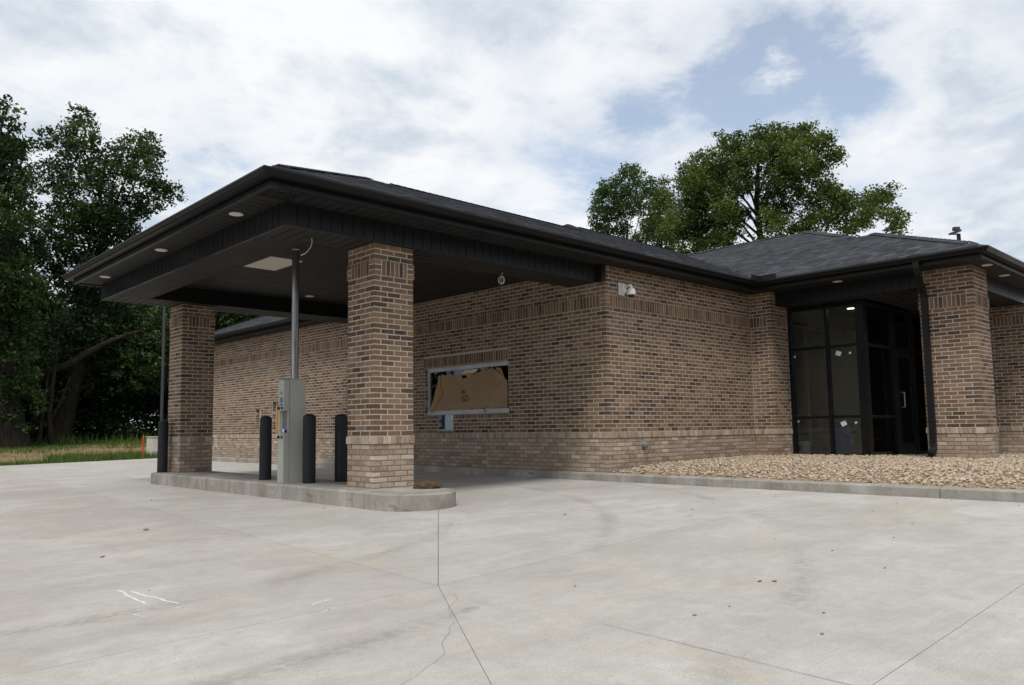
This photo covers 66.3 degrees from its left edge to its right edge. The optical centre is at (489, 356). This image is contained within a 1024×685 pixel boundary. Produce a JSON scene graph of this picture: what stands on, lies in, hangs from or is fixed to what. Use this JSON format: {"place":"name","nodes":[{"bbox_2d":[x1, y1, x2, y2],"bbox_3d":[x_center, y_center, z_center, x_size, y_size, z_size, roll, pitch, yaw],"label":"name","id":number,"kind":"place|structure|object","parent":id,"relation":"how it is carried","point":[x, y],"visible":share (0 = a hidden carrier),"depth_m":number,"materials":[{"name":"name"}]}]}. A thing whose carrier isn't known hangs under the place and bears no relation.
{"place":"outdoors","nodes":[
{"label":"outdoors","id":0,"kind":"place"},
{"bbox_2d":[0,437,146,453],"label":"grass","id":1,"kind":"structure","parent":0,"point":[133,443],"depth_m":34.20,"materials":[{"name":"green plant"}]},
{"bbox_2d":[0,430,155,465],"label":"lawn","id":2,"kind":"structure","parent":0,"point":[94,449],"depth_m":31.77,"materials":[{"name":"green plant"}]},
{"bbox_2d":[0,94,61,448],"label":"oak tree","id":3,"kind":"object","parent":2,"relation":"on","point":[16,257],"visible":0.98,"depth_m":33.85,"materials":[{"name":"green plant"}]},
{"bbox_2d":[0,304,49,432],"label":"ivy","id":4,"kind":"object","parent":3,"relation":"attached to","point":[38,369],"visible":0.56,"depth_m":34.55,"materials":[{"name":"green plant"}]},
{"bbox_2d":[17,363,46,442],"bbox_3d":[-25.155,2.028,36.890,7.684,6.260,6.431,4,-7,-42],"label":"bush","id":5,"kind":"object","parent":2,"relation":"on","point":[33,419],"visible":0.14,"depth_m":37.69,"materials":[{"name":"green plant"}]},
{"bbox_2d":[21,364,54,439],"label":"bush","id":6,"kind":"object","parent":2,"relation":"on","point":[34,435],"visible":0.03,"depth_m":40.20,"materials":[{"name":"green plant"}]},
{"bbox_2d":[25,334,64,445],"bbox_3d":[-20.407,1.472,35.559,1.993,5.160,1.807,4,-7,-42],"label":"slender tree","id":7,"kind":"object","parent":2,"relation":"on","point":[41,365],"visible":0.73,"depth_m":35.64,"materials":[{"name":"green plant"}]},
{"bbox_2d":[31,301,77,444],"bbox_3d":[-20.057,0.712,35.908,2.021,6.751,1.927,1,-6,-17],"label":"slender tree","id":8,"kind":"object","parent":2,"relation":"on","point":[50,415],"visible":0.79,"depth_m":35.88,"materials":[{"name":"green plant"}]},
{"bbox_2d":[17,338,104,438],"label":"bush","id":9,"kind":"object","parent":2,"relation":"on","point":[64,359],"visible":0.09,"depth_m":40.21,"materials":[{"name":"green plant"}]},
{"bbox_2d":[22,342,108,440],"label":"bush","id":10,"kind":"object","parent":2,"relation":"on","point":[56,383],"visible":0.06,"depth_m":40.37,"materials":[{"name":"green plant"}]},
{"bbox_2d":[2,274,133,422],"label":"forest tree","id":11,"kind":"object","parent":2,"relation":"on","point":[55,302],"visible":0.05,"depth_m":44.54,"materials":[{"name":"green plant"}]},
{"bbox_2d":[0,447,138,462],"bbox_3d":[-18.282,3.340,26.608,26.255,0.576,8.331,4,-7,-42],"label":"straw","id":12,"kind":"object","parent":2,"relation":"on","point":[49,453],"visible":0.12,"depth_m":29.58,"materials":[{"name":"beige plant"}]},
{"bbox_2d":[0,456,147,465],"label":"grass","id":13,"kind":"structure","parent":2,"relation":"on","point":[24,462],"depth_m":24.60,"materials":[{"name":"green plant"}]},
{"bbox_2d":[23,355,166,439],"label":"bush","id":14,"kind":"object","parent":2,"relation":"on","point":[99,398],"visible":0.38,"depth_m":40.31,"materials":[{"name":"green plant"}]},
{"bbox_2d":[40,449,156,462],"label":"grass","id":15,"kind":"structure","parent":2,"relation":"on","point":[119,455],"depth_m":26.09,"materials":[{"name":"green plant"}]},
{"bbox_2d":[23,101,187,442],"bbox_3d":[-19.348,-4.088,40.052,8.150,17.612,6.757,2,-6,-24],"label":"oak tree","id":16,"kind":"object","parent":2,"relation":"on","point":[101,217],"visible":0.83,"depth_m":39.09,"materials":[{"name":"green plant"}]},
{"bbox_2d":[27,329,142,386],"bbox_3d":[-19.508,0.221,37.332,5.444,3.343,0.447,2,-6,-30],"label":"fallen limb","id":17,"kind":"object","parent":16,"relation":"hanging from","point":[71,362],"visible":0.71,"depth_m":37.33,"materials":[{"name":"brown wood"}]},
{"bbox_2d":[74,353,168,439],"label":"bush","id":18,"kind":"object","parent":2,"relation":"on","point":[153,423],"visible":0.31,"depth_m":40.77,"materials":[{"name":"green plant"}]},
{"bbox_2d":[142,434,143,454],"bbox_3d":[-11.805,3.119,26.710,0.040,0.930,0.040,4,-7,-42],"label":"marker stake","id":19,"kind":"object","parent":2,"relation":"on","point":[143,445],"visible":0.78,"depth_m":26.70,"materials":[{"name":"orange plastic"}]},
{"bbox_2d":[144,436,157,457],"bbox_3d":[-11.794,3.259,27.798,1.400,0.850,1.700,4,-7,-42],"label":"utility box","id":20,"kind":"object","parent":2,"relation":"on","point":[152,444],"visible":0.28,"depth_m":27.71,"materials":[{"name":"beige metal"}]},
{"bbox_2d":[153,306,165,454],"bbox_3d":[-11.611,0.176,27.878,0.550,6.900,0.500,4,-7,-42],"label":"downspout","id":21,"kind":"object","parent":2,"relation":"on","point":[162,368],"visible":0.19,"depth_m":27.82,"materials":[{"name":"brown metal"}]},
{"bbox_2d":[156,369,168,428],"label":"bush","id":22,"kind":"object","parent":2,"relation":"on","point":[167,390],"visible":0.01,"depth_m":41.83,"materials":[{"name":"green plant"}]},
{"bbox_2d":[91,291,234,413],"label":"forest tree","id":23,"kind":"object","parent":2,"relation":"on","point":[168,315],"visible":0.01,"depth_m":45.98,"materials":[{"name":"green plant"}]},
{"bbox_2d":[215,311,259,330],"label":"forest tree","id":24,"kind":"object","parent":2,"relation":"on","point":[232,319],"visible":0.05,"depth_m":46.59,"materials":[{"name":"green plant"}]},
{"bbox_2d":[12,431,157,447],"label":"grass","id":25,"kind":"structure","parent":0,"point":[82,439],"depth_m":37.46,"materials":[{"name":"green plant"}]},
{"bbox_2d":[0,458,1023,684],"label":"driveway","id":26,"kind":"structure","parent":0,"point":[480,580],"depth_m":4.70,"materials":[{"name":"concrete"}]},
{"bbox_2d":[151,471,455,511],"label":"island","id":27,"kind":"structure","parent":26,"relation":"on","point":[391,499],"depth_m":10.05,"materials":[{"name":"grey concrete"}]},
{"bbox_2d":[157,420,168,471],"bbox_3d":[-6.012,1.647,14.425,0.179,0.955,0.179,4,-7,-42],"label":"bollard","id":28,"kind":"object","parent":27,"relation":"on","point":[162,451],"visible":1,"depth_m":14.36,"materials":[{"name":"black plastic"}]},
{"bbox_2d":[167,304,215,471],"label":"brick column","id":29,"kind":"structure","parent":27,"relation":"on","point":[191,384],"depth_m":14.53,"materials":[{"name":"brown brick"}]},
{"bbox_2d":[259,416,271,479],"bbox_3d":[-3.364,1.369,11.779,0.179,0.955,0.179,4,-7,-42],"label":"bollard","id":30,"kind":"object","parent":27,"relation":"on","point":[265,454],"visible":1,"depth_m":11.71,"materials":[{"name":"black plastic"}]},
{"bbox_2d":[276,249,305,482],"bbox_3d":[-2.844,0.102,11.212,0.360,3.360,0.252,4,-7,-42],"label":"teller cabinet","id":31,"kind":"object","parent":27,"relation":"on","point":[291,401],"visible":1,"depth_m":11.07,"materials":[{"name":"silver metal"}]},
{"bbox_2d":[302,414,315,483],"bbox_3d":[-2.503,1.276,10.891,0.179,0.955,0.179,4,-7,-42],"label":"bollard","id":32,"kind":"object","parent":27,"relation":"on","point":[309,452],"visible":1,"depth_m":10.82,"materials":[{"name":"black plastic"}]},
{"bbox_2d":[334,414,347,481],"bbox_3d":[-2.104,1.292,11.121,0.179,0.955,0.179,4,-7,-42],"label":"bollard","id":33,"kind":"object","parent":27,"relation":"on","point":[341,426],"visible":0.93,"depth_m":11.05,"materials":[{"name":"black plastic"}]},
{"bbox_2d":[346,243,414,488],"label":"brick column","id":34,"kind":"structure","parent":27,"relation":"on","point":[380,439],"depth_m":9.98,"materials":[{"name":"brown brick"}]},
{"bbox_2d":[413,480,441,488],"bbox_3d":[-0.755,1.566,9.579,0.367,0.106,0.170,-1,-5,-1],"label":"dirt clod","id":35,"kind":"object","parent":27,"relation":"on","point":[425,484],"visible":0.97,"depth_m":9.52,"materials":[{"name":"brown soil"}]},
{"bbox_2d":[212,456,1023,502],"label":"kerb","id":36,"kind":"structure","parent":26,"relation":"on","point":[985,494],"depth_m":10.52,"materials":[{"name":"grey concrete"}]},
{"bbox_2d":[613,453,1023,505],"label":"river rock bed","id":37,"kind":"object","parent":26,"relation":"on","point":[1003,471],"visible":0.98,"depth_m":11.26,"materials":[{"name":"beige gravel"}]},
{"bbox_2d":[799,441,811,453],"bbox_3d":[6.404,1.871,15.931,0.291,0.299,0.291,4,-7,-42],"label":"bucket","id":38,"kind":"object","parent":37,"relation":"on","point":[804,447],"visible":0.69,"depth_m":15.82,"materials":[{"name":"grey plastic"}]},
{"bbox_2d":[834,422,855,453],"bbox_3d":[7.203,1.674,15.934,0.470,0.671,0.495,4,-7,-42],"label":"trash barrel","id":39,"kind":"object","parent":37,"relation":"on","point":[844,440],"visible":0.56,"depth_m":15.77,"materials":[{"name":"grey plastic"}]},
{"bbox_2d":[918,265,998,458],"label":"brick column","id":40,"kind":"structure","parent":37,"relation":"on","point":[962,369],"depth_m":13.20,"materials":[{"name":"brown brick"}]},
{"bbox_2d":[0,0,1023,429],"label":"sky","id":41,"kind":"structure","parent":0,"point":[520,107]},
{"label":"sidewalk","id":42,"kind":"structure","parent":0,"visible":0},
{"bbox_2d":[62,164,1023,472],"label":"bank building","id":43,"kind":"structure","parent":42,"relation":"on","point":[786,344],"depth_m":14.20,"materials":[{"name":"brick"}]},
{"bbox_2d":[427,361,508,414],"bbox_3d":[-0.417,0.636,15.249,0.070,0.956,2.473,4,-7,-42],"label":"window","id":44,"kind":"structure","parent":43,"relation":"in","point":[433,373],"depth_m":15.41,"materials":[{"name":"brown glass"}]},
{"bbox_2d":[430,367,507,412],"bbox_3d":[-0.439,0.677,15.195,0.038,0.848,2.290,4,-7,-42],"label":"cardboard sheet","id":45,"kind":"object","parent":43,"relation":"on","point":[488,388],"visible":1,"depth_m":15.09,"materials":[{"name":"brown cardboard"}]},
{"bbox_2d":[498,272,504,283],"bbox_3d":[0.183,-1.191,11.870,0.106,0.193,0.034,-1,-5,3],"label":"cable coil","id":46,"kind":"object","parent":43,"relation":"hanging from","point":[500,279],"visible":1,"depth_m":11.86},
{"bbox_2d":[618,282,635,297],"bbox_3d":[2.268,-1.093,12.865,0.140,0.284,0.312,3,-7,-36],"label":"security camera","id":47,"kind":"object","parent":43,"relation":"attached to","point":[630,291],"visible":1,"depth_m":12.88,"materials":[{"name":"white plastic"}]},
{"bbox_2d":[641,441,648,447],"bbox_3d":[2.605,1.469,13.068,0.122,0.122,0.112,4,-7,-42],"label":"pipe outlet","id":48,"kind":"object","parent":43,"relation":"attached to","point":[644,444],"visible":1,"depth_m":13.04,"materials":[{"name":"grey metal"}]},
{"bbox_2d":[989,304,1023,453],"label":"brick column","id":49,"kind":"structure","parent":42,"relation":"on","point":[1007,332],"depth_m":15.90,"materials":[{"name":"brown brick"}]},
{"bbox_3d":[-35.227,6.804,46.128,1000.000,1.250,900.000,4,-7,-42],"label":"ground","id":50,"kind":"structure","parent":0,"visible":0},
{"bbox_2d":[586,161,664,239],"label":"maple tree","id":51,"kind":"object","parent":50,"relation":"on","point":[622,203],"visible":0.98,"depth_m":40.57,"materials":[{"name":"green plant"}]},
{"bbox_2d":[628,174,680,250],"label":"maple tree","id":52,"kind":"object","parent":50,"relation":"on","point":[663,203],"visible":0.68,"depth_m":42.92,"materials":[{"name":"green plant"}]},
{"bbox_2d":[651,117,915,253],"bbox_3d":[12.723,-3.067,33.924,10.737,15.216,5.568,-2,-6,18],"label":"oak tree","id":53,"kind":"object","parent":50,"relation":"on","point":[702,183],"visible":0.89,"depth_m":33.65,"materials":[{"name":"green plant"}]},
{"bbox_2d":[948,227,961,239],"bbox_3d":[20.735,-0.928,34.323,0.476,9.680,0.288,-1,-5,0],"label":"lamp post","id":54,"kind":"object","parent":50,"relation":"on","point":[956,230],"visible":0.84,"depth_m":34.67,"materials":[{"name":"grey metal"}]}
]}

